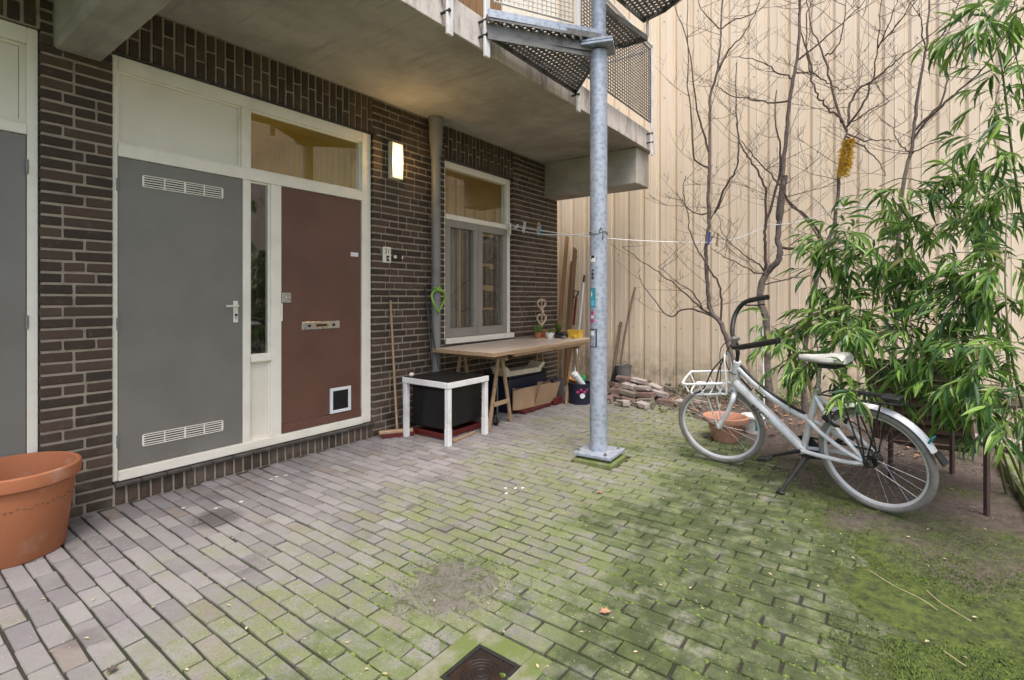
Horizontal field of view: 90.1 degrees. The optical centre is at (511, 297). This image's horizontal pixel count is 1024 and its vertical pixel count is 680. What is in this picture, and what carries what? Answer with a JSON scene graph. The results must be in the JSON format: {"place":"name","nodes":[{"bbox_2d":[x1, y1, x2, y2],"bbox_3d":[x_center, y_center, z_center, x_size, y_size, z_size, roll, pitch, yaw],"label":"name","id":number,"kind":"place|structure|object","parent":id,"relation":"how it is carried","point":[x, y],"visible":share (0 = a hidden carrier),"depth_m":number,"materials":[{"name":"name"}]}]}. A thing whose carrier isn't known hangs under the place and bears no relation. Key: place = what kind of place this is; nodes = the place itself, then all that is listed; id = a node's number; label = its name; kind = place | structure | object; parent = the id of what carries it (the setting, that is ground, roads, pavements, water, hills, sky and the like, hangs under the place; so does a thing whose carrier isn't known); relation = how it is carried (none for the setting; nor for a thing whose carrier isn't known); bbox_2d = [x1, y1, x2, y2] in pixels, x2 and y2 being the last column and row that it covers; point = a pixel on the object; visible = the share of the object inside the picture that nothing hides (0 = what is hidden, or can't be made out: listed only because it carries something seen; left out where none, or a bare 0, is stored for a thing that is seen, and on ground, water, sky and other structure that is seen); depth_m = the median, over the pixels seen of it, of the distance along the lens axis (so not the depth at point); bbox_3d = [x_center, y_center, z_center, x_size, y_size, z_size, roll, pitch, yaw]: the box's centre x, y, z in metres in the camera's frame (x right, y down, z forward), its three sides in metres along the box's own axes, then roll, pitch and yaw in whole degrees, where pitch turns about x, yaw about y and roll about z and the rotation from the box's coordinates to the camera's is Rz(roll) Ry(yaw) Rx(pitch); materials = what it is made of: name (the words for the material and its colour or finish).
{"place":"outdoors","nodes":[
{"label":"outdoors","id":0,"kind":"place"},
{"bbox_2d":[0,386,915,679],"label":"pavement","id":1,"kind":"structure","parent":0,"point":[138,562],"depth_m":2.65,"materials":[{"name":"brick"}]},
{"bbox_2d":[0,451,81,569],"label":"terracotta tub","id":2,"kind":"object","parent":1,"relation":"on","point":[36,491],"visible":1,"depth_m":2.73,"materials":[{"name":"orange ceramic"}]},
{"bbox_2d":[107,665,117,672],"bbox_3d":[-1.495,1.388,1.912,0.038,0.012,0.036,0,0,-27],"label":"fallen leaf","id":3,"kind":"object","parent":1,"relation":"on","point":[112,668],"visible":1,"depth_m":1.92,"materials":[{"name":"brown plant"}]},
{"bbox_2d":[182,475,523,508],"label":"paint flecks","id":4,"kind":"object","parent":1,"relation":"on","point":[286,475],"visible":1,"depth_m":3.76,"materials":[{"name":"white paint"}]},
{"bbox_2d":[378,300,414,437],"bbox_3d":[-1.191,0.713,5.226,0.355,1.369,0.221,0,0,-21],"label":"broom","id":5,"kind":"object","parent":1,"relation":"on","point":[396,432],"visible":1,"depth_m":5.20,"materials":[{"name":"brown wood"}]},
{"bbox_2d":[402,370,488,446],"bbox_3d":[-0.672,1.099,5.201,0.640,0.603,0.600,0,0,37],"label":"side table","id":6,"kind":"object","parent":1,"relation":"on","point":[447,381],"visible":0.98,"depth_m":5.12,"materials":[{"name":"white wood"}]},
{"bbox_2d":[427,304,439,368],"bbox_3d":[-0.873,0.425,5.643,0.239,0.715,0.017,0,0,44],"label":"leaning rod","id":7,"kind":"object","parent":6,"relation":"on","point":[433,338],"visible":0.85,"depth_m":5.64,"materials":[{"name":"black"}]},
{"bbox_2d":[410,421,481,439],"bbox_3d":[-0.699,1.368,5.408,0.500,0.056,0.600,0,0,37],"label":"red tray","id":8,"kind":"object","parent":1,"relation":"on","point":[456,430],"visible":0.56,"depth_m":5.27,"materials":[{"name":"plastic"}]},
{"bbox_2d":[410,383,479,429],"bbox_3d":[-0.685,1.095,5.410,0.470,0.430,0.630,0,0,34],"label":"storage crate","id":9,"kind":"object","parent":8,"relation":"on","point":[428,406],"visible":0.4,"depth_m":5.21,"materials":[{"name":"black paint"}]},
{"bbox_2d":[388,561,504,627],"bbox_3d":[-0.289,1.407,2.459,0.700,0.046,0.700,0,0,37],"label":"dirt patch","id":10,"kind":"object","parent":1,"relation":"on","point":[464,574],"visible":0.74,"depth_m":2.44,"materials":[{"name":"brown soil"}]},
{"bbox_2d":[364,544,556,639],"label":"gravel","id":11,"kind":"structure","parent":1,"relation":"on","point":[454,586],"depth_m":2.45,"materials":[{"name":"grey gravel"}]},
{"bbox_2d":[452,431,475,441],"bbox_3d":[-0.480,1.388,5.107,0.025,0.018,0.383,0,0,29],"label":"wood offcut","id":12,"kind":"object","parent":1,"relation":"on","point":[463,436],"visible":0.86,"depth_m":5.08,"materials":[{"name":"brown wood"}]},
{"bbox_2d":[408,624,551,679],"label":"drain","id":13,"kind":"object","parent":1,"relation":"in","point":[486,664],"visible":0.98,"depth_m":1.97,"materials":[{"name":"concrete"}]},
{"bbox_2d":[455,354,512,428],"bbox_3d":[-0.352,1.021,5.773,0.720,0.768,0.453,0,0,34],"label":"trestle","id":14,"kind":"object","parent":1,"relation":"on","point":[493,403],"visible":0.6,"depth_m":5.66,"materials":[{"name":"brown wood"}]},
{"bbox_2d":[492,411,498,425],"bbox_3d":[-0.180,1.330,5.619,0.030,0.156,0.158,0,0,-23],"label":"castor wheel","id":15,"kind":"object","parent":1,"relation":"on","point":[495,418],"visible":0.97,"depth_m":5.58,"materials":[{"name":"black rubber"}]},
{"bbox_2d":[496,380,497,412],"bbox_3d":[-0.173,1.125,5.963,0.020,0.555,0.175,0,0,-3],"label":"metal rod","id":16,"kind":"object","parent":1,"relation":"on","point":[497,396],"visible":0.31,"depth_m":5.95,"materials":[{"name":"black metal"}]},
{"bbox_2d":[484,368,547,412],"bbox_3d":[0.067,1.173,6.620,0.410,0.455,0.870,0,0,37],"label":"plastic box","id":17,"kind":"object","parent":1,"relation":"on","point":[524,380],"visible":0.38,"depth_m":6.34,"materials":[{"name":"plastic"}]},
{"bbox_2d":[491,361,544,376],"bbox_3d":[0.087,0.882,6.380,0.200,0.120,0.800,0,0,43],"label":"plastic cradle","id":18,"kind":"object","parent":17,"relation":"on","point":[533,366],"visible":0.75,"depth_m":6.36,"materials":[{"name":"beige plastic"}]},
{"bbox_2d":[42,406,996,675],"bbox_3d":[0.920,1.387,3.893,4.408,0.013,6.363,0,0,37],"label":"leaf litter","id":19,"kind":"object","parent":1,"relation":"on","point":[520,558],"visible":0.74,"depth_m":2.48,"materials":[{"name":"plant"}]},
{"bbox_2d":[200,415,854,679],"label":"moss cushions","id":20,"kind":"object","parent":1,"relation":"on","point":[502,675],"visible":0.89,"depth_m":2.55,"materials":[{"name":"green plant"}]},
{"bbox_2d":[513,403,551,413],"bbox_3d":[0.228,1.379,6.451,0.260,0.035,0.620,0,0,37],"label":"red tray","id":21,"kind":"object","parent":1,"relation":"on","point":[528,410],"visible":0.52,"depth_m":6.28,"materials":[{"name":"plastic"}]},
{"bbox_2d":[512,381,559,409],"bbox_3d":[0.268,1.221,6.409,0.247,0.269,0.805,0,0,42],"label":"cardboard box","id":22,"kind":"object","parent":21,"relation":"on","point":[541,392],"visible":0.88,"depth_m":6.36,"materials":[{"name":"brown cardboard"}]},
{"bbox_2d":[550,395,561,404],"bbox_3d":[0.562,1.340,6.750,0.140,0.120,0.200,0,0,37],"label":"case","id":23,"kind":"object","parent":1,"relation":"on","point":[557,399],"visible":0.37,"depth_m":6.68,"materials":[{"name":"red plastic"}]},
{"bbox_2d":[550,376,563,395],"bbox_3d":[0.644,1.265,7.312,0.197,0.270,0.200,0,0,37],"label":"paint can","id":24,"kind":"object","parent":1,"relation":"on","point":[560,391],"visible":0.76,"depth_m":7.24,"materials":[{"name":"grey metal"}]},
{"bbox_2d":[535,346,579,403],"bbox_3d":[0.609,1.021,7.064,0.720,0.768,0.453,0,0,34],"label":"trestle","id":25,"kind":"object","parent":1,"relation":"on","point":[575,348],"visible":0.21,"depth_m":6.86,"materials":[{"name":"brown wood"}]},
{"bbox_2d":[432,336,589,356],"bbox_3d":[0.136,0.598,6.369,0.851,0.075,2.373,0,0,34],"label":"workbench top","id":26,"kind":"object","parent":25,"relation":"on","point":[522,346],"visible":0.83,"depth_m":5.91,"materials":[{"name":"brown wood"}]},
{"bbox_2d":[533,325,542,337],"bbox_3d":[0.362,0.458,7.026,0.157,0.202,0.223,0,0,1],"label":"potted plant","id":27,"kind":"object","parent":26,"relation":"on","point":[537,331],"visible":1,"depth_m":7.01,"materials":[{"name":"ceramic"}]},
{"bbox_2d":[536,298,546,336],"bbox_3d":[0.423,0.279,7.265,0.172,0.560,0.166,0,0,-5],"label":"heart topiary","id":28,"kind":"object","parent":26,"relation":"on","point":[541,300],"visible":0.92,"depth_m":7.24,"materials":[{"name":"wicker"}]},
{"bbox_2d":[544,328,554,337],"bbox_3d":[0.528,0.484,7.069,0.173,0.149,0.182,0,0,37],"label":"potted plant","id":29,"kind":"object","parent":26,"relation":"on","point":[548,333],"visible":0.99,"depth_m":7.03,"materials":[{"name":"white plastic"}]},
{"bbox_2d":[554,322,561,333],"bbox_3d":[0.664,0.452,7.305,0.176,0.215,0.176,0,0,-11],"label":"potted plant","id":30,"kind":"object","parent":26,"relation":"on","point":[558,327],"visible":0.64,"depth_m":7.28,"materials":[{"name":"green plant"}]},
{"bbox_2d":[554,334,568,337],"bbox_3d":[0.693,0.534,7.127,0.146,0.050,0.216,0,0,31],"label":"seed tray","id":31,"kind":"object","parent":26,"relation":"on","point":[558,335],"visible":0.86,"depth_m":7.07,"materials":[{"name":"black plastic"}]},
{"bbox_2d":[567,329,583,337],"bbox_3d":[0.891,0.506,7.191,0.176,0.105,0.186,0,0,31],"label":"yellow crate","id":32,"kind":"object","parent":26,"relation":"on","point":[579,333],"visible":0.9,"depth_m":7.13,"materials":[{"name":"plastic"}]},
{"bbox_2d":[562,261,571,378],"bbox_3d":[0.894,0.385,8.292,0.036,2.028,0.037,0,-14,24],"label":"leaning plank","id":33,"kind":"object","parent":1,"relation":"on","point":[564,352],"visible":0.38,"depth_m":8.30,"materials":[{"name":"brown wood"}]},
{"bbox_2d":[564,247,576,383],"bbox_3d":[0.951,0.275,8.293,0.020,2.235,0.160,0,-12,26],"label":"leaning plank","id":34,"kind":"object","parent":1,"relation":"on","point":[571,298],"visible":0.78,"depth_m":8.30,"materials":[{"name":"brown wood"}]},
{"bbox_2d":[573,290,578,324],"bbox_3d":[1.034,0.162,8.373,0.118,0.584,0.098,0,0,-29],"label":"hand saw","id":35,"kind":"object","parent":34,"relation":"hanging from","point":[574,315],"visible":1,"depth_m":8.36,"materials":[{"name":"red plastic"}]},
{"bbox_2d":[568,381,589,404],"bbox_3d":[0.904,1.262,6.807,0.344,0.275,0.344,0,0,37],"label":"bucket","id":36,"kind":"object","parent":1,"relation":"on","point":[579,394],"visible":0.77,"depth_m":6.67,"materials":[{"name":"black plastic"}]},
{"bbox_2d":[569,376,575,383],"bbox_3d":[0.808,1.090,6.779,0.104,0.120,0.168,0,0,8],"label":"orange tool","id":37,"kind":"object","parent":36,"relation":"in","point":[572,379],"visible":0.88,"depth_m":6.72,"materials":[{"name":"plastic"}]},
{"bbox_2d":[572,371,584,383],"bbox_3d":[0.883,1.087,6.746,0.234,0.246,0.090,0,0,-39],"label":"sealant tube","id":38,"kind":"object","parent":36,"relation":"in","point":[577,377],"visible":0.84,"depth_m":6.69,"materials":[{"name":"white plastic"}]},
{"bbox_2d":[579,374,586,381],"bbox_3d":[0.932,1.090,6.911,0.151,0.124,0.112,0,0,31],"label":"green cloth","id":39,"kind":"object","parent":36,"relation":"in","point":[583,377],"visible":0.4,"depth_m":6.87,"materials":[{"name":"fabric"}]},
{"bbox_2d":[574,275,584,370],"bbox_3d":[1.076,0.500,8.192,0.032,1.749,0.562,0,0,27],"label":"long broom","id":40,"kind":"object","parent":1,"relation":"on","point":[581,309],"visible":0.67,"depth_m":8.28,"materials":[{"name":"white plastic"}]},
{"bbox_2d":[481,0,680,469],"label":"spiral staircase","id":41,"kind":"structure","parent":1,"relation":"on","point":[595,45],"depth_m":4.35,"materials":[{"name":"metal"}]},
{"bbox_2d":[589,227,607,239],"bbox_3d":[0.746,-0.541,4.401,0.172,0.108,0.182,0,0,37],"label":"cord knot","id":42,"kind":"object","parent":41,"relation":"attached to","point":[601,228],"visible":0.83,"depth_m":4.32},
{"bbox_2d":[599,607,610,612],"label":"fallen leaf","id":43,"kind":"object","parent":1,"relation":"on","point":[605,610],"visible":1,"depth_m":2.27,"materials":[{"name":"orange plant"}]},
{"bbox_2d":[607,395,613,401],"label":"loose brick","id":44,"kind":"object","parent":1,"relation":"on","point":[609,397],"visible":0.38,"depth_m":6.86,"materials":[{"name":"brick"}]},
{"bbox_2d":[610,394,622,400],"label":"loose brick","id":45,"kind":"object","parent":1,"relation":"on","point":[615,396],"visible":0.46,"depth_m":6.92,"materials":[{"name":"brown brick"}]},
{"bbox_2d":[617,400,629,406],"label":"loose brick","id":46,"kind":"object","parent":1,"relation":"on","point":[624,403],"visible":0.92,"depth_m":6.50,"materials":[{"name":"brick"}]},
{"bbox_2d":[620,395,635,403],"bbox_3d":[1.547,1.364,6.804,0.132,0.076,0.194,-6,15,-38],"label":"loose brick","id":47,"kind":"object","parent":1,"relation":"on","point":[627,398],"visible":0.58,"depth_m":6.77,"materials":[{"name":"brick"}]},
{"bbox_2d":[620,389,635,397],"bbox_3d":[1.565,1.282,6.863,0.224,0.066,0.128,11,3,44],"label":"loose brick","id":48,"kind":"object","parent":47,"relation":"on","point":[629,393],"visible":1,"depth_m":6.82,"materials":[{"name":"beige brick"}]},
{"bbox_2d":[635,400,649,408],"bbox_3d":[1.661,1.362,6.491,0.104,0.067,0.193,-9,5,-23],"label":"loose brick","id":49,"kind":"object","parent":1,"relation":"on","point":[644,404],"visible":0.88,"depth_m":6.43,"materials":[{"name":"brick"}]},
{"bbox_2d":[636,397,653,401],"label":"loose brick","id":50,"kind":"object","parent":1,"relation":"on","point":[647,399],"visible":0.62,"depth_m":6.65,"materials":[{"name":"brick"}]},
{"bbox_2d":[636,392,655,397],"bbox_3d":[1.771,1.285,6.763,0.231,0.075,0.122,-6,-8,40],"label":"loose brick","id":51,"kind":"object","parent":50,"relation":"on","point":[646,394],"visible":1,"depth_m":6.71,"materials":[{"name":"red brick"}]},
{"bbox_2d":[657,398,673,404],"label":"loose brick","id":52,"kind":"object","parent":1,"relation":"on","point":[664,401],"visible":0.82,"depth_m":6.66,"materials":[{"name":"brick"}]},
{"bbox_2d":[607,380,729,416],"bbox_3d":[2.032,1.320,6.875,1.593,0.200,1.381,0,0,37],"label":"rubble","id":53,"kind":"object","parent":1,"relation":"on","point":[652,403],"visible":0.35,"depth_m":6.59,"materials":[{"name":"brown brick"}]},
{"bbox_2d":[615,361,631,382],"bbox_3d":[1.669,1.105,7.634,0.242,0.309,0.244,0,0,37],"label":"zinc bucket","id":54,"kind":"object","parent":53,"relation":"on","point":[622,369],"visible":0.81,"depth_m":7.55,"materials":[{"name":"metal"}]},
{"bbox_2d":[703,411,748,442],"bbox_3d":[2.106,1.280,5.039,0.424,0.240,0.424,0,0,37],"label":"terracotta pot","id":55,"kind":"object","parent":1,"relation":"on","point":[730,431],"visible":0.77,"depth_m":4.93,"materials":[{"name":"ceramic"}]},
{"bbox_2d":[436,414,1023,679],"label":"moss","id":56,"kind":"object","parent":1,"relation":"on","point":[898,664],"visible":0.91,"depth_m":2.49,"materials":[{"name":"green plant"}]},
{"bbox_2d":[868,569,937,609],"bbox_3d":[1.835,1.374,2.423,0.019,0.011,0.348,0,0,-12],"label":"straw stalk","id":57,"kind":"object","parent":56,"relation":"on","point":[903,590],"visible":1,"depth_m":2.40,"materials":[{"name":"beige plant"}]},
{"bbox_2d":[926,590,970,620],"bbox_3d":[1.947,1.378,2.295,0.025,0.007,0.229,0,0,-1],"label":"straw stalk","id":58,"kind":"object","parent":56,"relation":"on","point":[947,606],"visible":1,"depth_m":2.28,"materials":[{"name":"beige plant"}]},
{"bbox_2d":[678,295,949,513],"bbox_3d":[1.963,0.688,3.706,0.554,1.428,1.840,0,0,-30],"label":"bicycle","id":59,"kind":"object","parent":1,"relation":"on","point":[806,445],"visible":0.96,"depth_m":3.56,"materials":[{"name":"metal"}]},
{"bbox_2d":[564,384,1023,679],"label":"ground","id":60,"kind":"structure","parent":0,"point":[896,609],"depth_m":2.87,"materials":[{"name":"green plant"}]},
{"bbox_2d":[0,0,557,517],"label":"apartment building","id":61,"kind":"structure","parent":60,"relation":"on","point":[200,282],"depth_m":4.01,"materials":[{"name":"brick"}]},
{"bbox_2d":[0,130,28,456],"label":"door","id":62,"kind":"structure","parent":61,"relation":"in","point":[14,165],"depth_m":3.07,"materials":[{"name":"grey paint"}]},
{"bbox_2d":[116,157,241,469],"bbox_3d":[-2.435,0.107,3.807,0.106,2.140,0.843,0,0,37],"label":"door","id":63,"kind":"structure","parent":61,"relation":"in","point":[179,320],"depth_m":3.78,"materials":[{"name":"grey paint"}]},
{"bbox_2d":[280,187,360,432],"bbox_3d":[-1.764,0.107,4.753,0.063,2.140,0.845,0,0,37],"label":"door","id":64,"kind":"structure","parent":61,"relation":"in","point":[320,306],"depth_m":4.72,"materials":[{"name":"brown paint"}]},
{"bbox_2d":[54,0,654,200],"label":"gallery","id":65,"kind":"object","parent":61,"relation":"attached to","point":[451,64],"visible":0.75,"depth_m":4.47,"materials":[{"name":"concrete"}]},
{"bbox_2d":[383,246,390,262],"bbox_3d":[-1.293,-0.443,5.279,0.018,0.166,0.108,0,0,37],"label":"house number","id":66,"kind":"object","parent":61,"relation":"attached to","point":[386,254],"visible":1,"depth_m":5.27,"materials":[{"name":"beige plastic"}]},
{"bbox_2d":[388,141,402,180],"bbox_3d":[-1.212,-1.425,5.335,0.081,0.380,0.150,0,0,37],"label":"wall lamp","id":67,"kind":"object","parent":61,"relation":"attached to","point":[395,160],"visible":1,"depth_m":5.29,"materials":[{"name":"beige plastic"}]},
{"bbox_2d":[393,255,402,259],"bbox_3d":[-1.202,-0.428,5.392,0.029,0.044,0.129,0,0,37],"label":"doorbell","id":68,"kind":"object","parent":61,"relation":"attached to","point":[400,257],"visible":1,"depth_m":5.39,"materials":[{"name":"white plastic"}]},
{"bbox_2d":[424,287,432,369],"bbox_3d":[-0.916,0.330,5.619,0.018,0.904,0.206,0,0,-35],"label":"leaning rod","id":69,"kind":"object","parent":61,"relation":"attached to","point":[428,328],"visible":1,"depth_m":5.61,"materials":[{"name":"black wood"}]},
{"bbox_2d":[428,115,443,371],"bbox_3d":[-0.855,-0.312,5.742,0.172,3.424,0.172,0,0,37],"label":"downpipe","id":70,"kind":"object","parent":61,"relation":"attached to","point":[436,131],"visible":0.84,"depth_m":5.70,"materials":[{"name":"grey metal"}]},
{"bbox_2d":[431,287,445,312],"bbox_3d":[-0.817,0.025,5.677,0.079,0.299,0.198,0,0,37],"label":"green heart wreath","id":71,"kind":"object","parent":70,"relation":"attached to","point":[444,299],"visible":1,"depth_m":5.65,"materials":[{"name":"green plant"}]},
{"bbox_2d":[444,160,513,344],"bbox_3d":[-0.438,-0.542,6.562,0.180,2.180,1.341,0,0,37],"label":"window frame","id":72,"kind":"structure","parent":61,"relation":"in","point":[504,183],"depth_m":6.73,"materials":[{"name":"beige paint"}]},
{"bbox_2d":[508,227,588,235],"bbox_3d":[0.338,-0.767,5.763,0.010,0.416,2.668,0,0,-17],"label":"clothesline","id":73,"kind":"object","parent":61,"relation":"attached to","point":[551,234],"visible":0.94,"depth_m":5.35,"materials":[{"name":"white plastic"}]},
{"bbox_2d":[508,175,1023,242],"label":"clothesline","id":74,"kind":"object","parent":61,"relation":"attached to","point":[754,231],"visible":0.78,"depth_m":6.27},
{"bbox_2d":[557,236,568,371],"bbox_3d":[0.799,0.175,8.332,0.030,2.447,0.100,0,-12,29],"label":"leaning plank","id":75,"kind":"object","parent":60,"relation":"on","point":[561,302],"visible":0.54,"depth_m":8.38,"materials":[{"name":"brown wood"}]},
{"bbox_2d":[609,322,621,387],"bbox_3d":[1.612,0.880,7.926,0.030,1.039,0.050,0,-16,45],"label":"leaning post","id":76,"kind":"object","parent":60,"relation":"on","point":[617,344],"visible":0.86,"depth_m":7.93,"materials":[{"name":"brown wood"}]},
{"bbox_2d":[610,287,635,382],"bbox_3d":[1.698,0.594,7.823,0.426,1.518,0.166,0,0,-33],"label":"spade","id":77,"kind":"object","parent":60,"relation":"on","point":[614,375],"visible":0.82,"depth_m":7.82,"materials":[{"name":"brown wood"}]},
{"bbox_2d":[652,389,668,398],"bbox_3d":[1.976,1.284,6.808,0.224,0.078,0.114,12,5,38],"label":"loose brick","id":78,"kind":"object","parent":60,"relation":"on","point":[662,394],"visible":0.78,"depth_m":6.76,"materials":[{"name":"stone"}]},
{"bbox_2d":[647,382,663,390],"bbox_3d":[1.946,1.218,6.931,0.113,0.079,0.219,-5,14,-39],"label":"loose brick","id":79,"kind":"object","parent":78,"relation":"on","point":[656,386],"visible":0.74,"depth_m":6.89,"materials":[{"name":"brick"}]},
{"bbox_2d":[607,0,774,407],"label":"bare tree","id":80,"kind":"object","parent":60,"relation":"on","point":[712,314],"visible":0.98,"depth_m":6.46,"materials":[{"name":"brown plant"}]},
{"bbox_2d":[741,412,766,434],"bbox_3d":[2.502,1.305,5.269,0.258,0.190,0.260,0,0,37],"label":"white pot","id":81,"kind":"object","parent":60,"relation":"on","point":[753,428],"visible":0.49,"depth_m":5.19,"materials":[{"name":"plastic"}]},
{"bbox_2d":[669,381,850,408],"bbox_3d":[3.326,1.237,6.446,2.602,0.282,0.594,0,0,37],"label":"ground cover","id":82,"kind":"object","parent":60,"relation":"on","point":[760,396],"visible":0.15,"depth_m":6.56,"materials":[{"name":"green plant"}]},
{"bbox_2d":[761,325,764,402],"bbox_3d":[2.828,0.835,5.749,0.020,1.071,0.070,0,0,0],"label":"white stake","id":83,"kind":"object","parent":60,"relation":"on","point":[763,368],"visible":0.31,"depth_m":5.75,"materials":[{"name":"plastic"}]},
{"bbox_2d":[557,0,1023,427],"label":"cladding wall","id":84,"kind":"structure","parent":60,"relation":"on","point":[660,348],"depth_m":6.90,"materials":[{"name":"wood"}]},
{"bbox_2d":[676,0,918,408],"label":"bare tree","id":85,"kind":"object","parent":60,"relation":"on","point":[780,212],"visible":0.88,"depth_m":6.13,"materials":[{"name":"brown plant"}]},
{"bbox_2d":[672,389,933,457],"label":"fallen leaves","id":86,"kind":"object","parent":60,"relation":"on","point":[917,454],"visible":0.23,"depth_m":5.61,"materials":[{"name":"brown plant"}]},
{"bbox_2d":[736,0,948,413],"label":"bare tree","id":87,"kind":"object","parent":60,"relation":"on","point":[804,403],"visible":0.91,"depth_m":5.45,"materials":[{"name":"brown plant"}]},
{"bbox_2d":[833,138,856,178],"bbox_3d":[3.537,-1.476,5.415,0.200,0.422,0.181,0,0,-13],"label":"tinsel","id":88,"kind":"object","parent":87,"relation":"attached to","point":[846,167],"visible":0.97,"depth_m":5.40,"materials":[{"name":"gold plastic"}]},
{"bbox_2d":[739,0,1023,497],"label":"bamboo","id":89,"kind":"object","parent":60,"relation":"on","point":[968,393],"visible":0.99,"depth_m":3.30,"materials":[{"name":"green plant"}]},
{"bbox_2d":[864,358,975,452],"bbox_3d":[3.706,0.964,4.691,0.041,0.800,0.800,0,-8,-25],"label":"bench","id":90,"kind":"object","parent":60,"relation":"on","point":[940,439],"visible":0.21,"depth_m":4.67,"materials":[{"name":"brown wood"}]},
{"bbox_2d":[856,0,1023,358],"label":"bare tree","id":91,"kind":"object","parent":60,"relation":"on","point":[923,122],"visible":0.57,"depth_m":5.36,"materials":[{"name":"brown plant"}]},
{"bbox_2d":[886,385,1023,516],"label":"garden table","id":92,"kind":"object","parent":60,"relation":"on","point":[986,486],"visible":0.2,"depth_m":3.68,"materials":[{"name":"brown metal"}]},
{"bbox_2d":[977,435,1022,452],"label":"border stone","id":93,"kind":"object","parent":60,"relation":"on","point":[1010,448],"visible":0.21,"depth_m":4.57,"materials":[{"name":"grey stone"}]},
{"bbox_2d":[1000,454,1023,506],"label":"edging kerb","id":94,"kind":"structure","parent":60,"relation":"on","point":[1018,486],"depth_m":3.77,"materials":[{"name":"plant"}]},
{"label":"loose brick","id":95,"kind":"object","parent":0,"visible":0},
{"bbox_2d":[609,387,621,394],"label":"loose brick","id":96,"kind":"object","parent":95,"relation":"on","point":[613,390],"visible":0.7,"depth_m":7.00,"materials":[{"name":"brown brick"}]},
{"bbox_2d":[608,381,620,386],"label":"loose brick","id":97,"kind":"object","parent":96,"relation":"on","point":[615,384],"visible":1,"depth_m":7.08,"materials":[{"name":"brown brick"}]},
{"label":"loose brick","id":98,"kind":"object","parent":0,"visible":0},
{"bbox_2d":[621,382,635,389],"bbox_3d":[1.613,1.220,7.053,0.115,0.076,0.196,-6,7,-40],"label":"loose brick","id":99,"kind":"object","parent":98,"relation":"on","point":[627,385],"visible":0.9,"depth_m":7.02,"materials":[{"name":"brick"}]},
{"bbox_2d":[634,385,651,390],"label":"loose brick","id":100,"kind":"object","parent":98,"relation":"on","point":[642,388],"visible":1,"depth_m":6.85,"materials":[{"name":"brick"}]},
{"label":"loose brick","id":101,"kind":"object","parent":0,"visible":0},
{"bbox_2d":[615,375,630,381],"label":"loose brick","id":102,"kind":"object","parent":101,"relation":"on","point":[623,378],"visible":0.78,"depth_m":7.18,"materials":[{"name":"brown brick"}]},
{"bbox_2d":[630,377,646,384],"bbox_3d":[1.754,1.148,7.047,0.229,0.070,0.108,10,4,37],"label":"loose brick","id":103,"kind":"object","parent":101,"relation":"on","point":[638,380],"visible":1,"depth_m":7.01,"materials":[{"name":"brick"}]}
]}

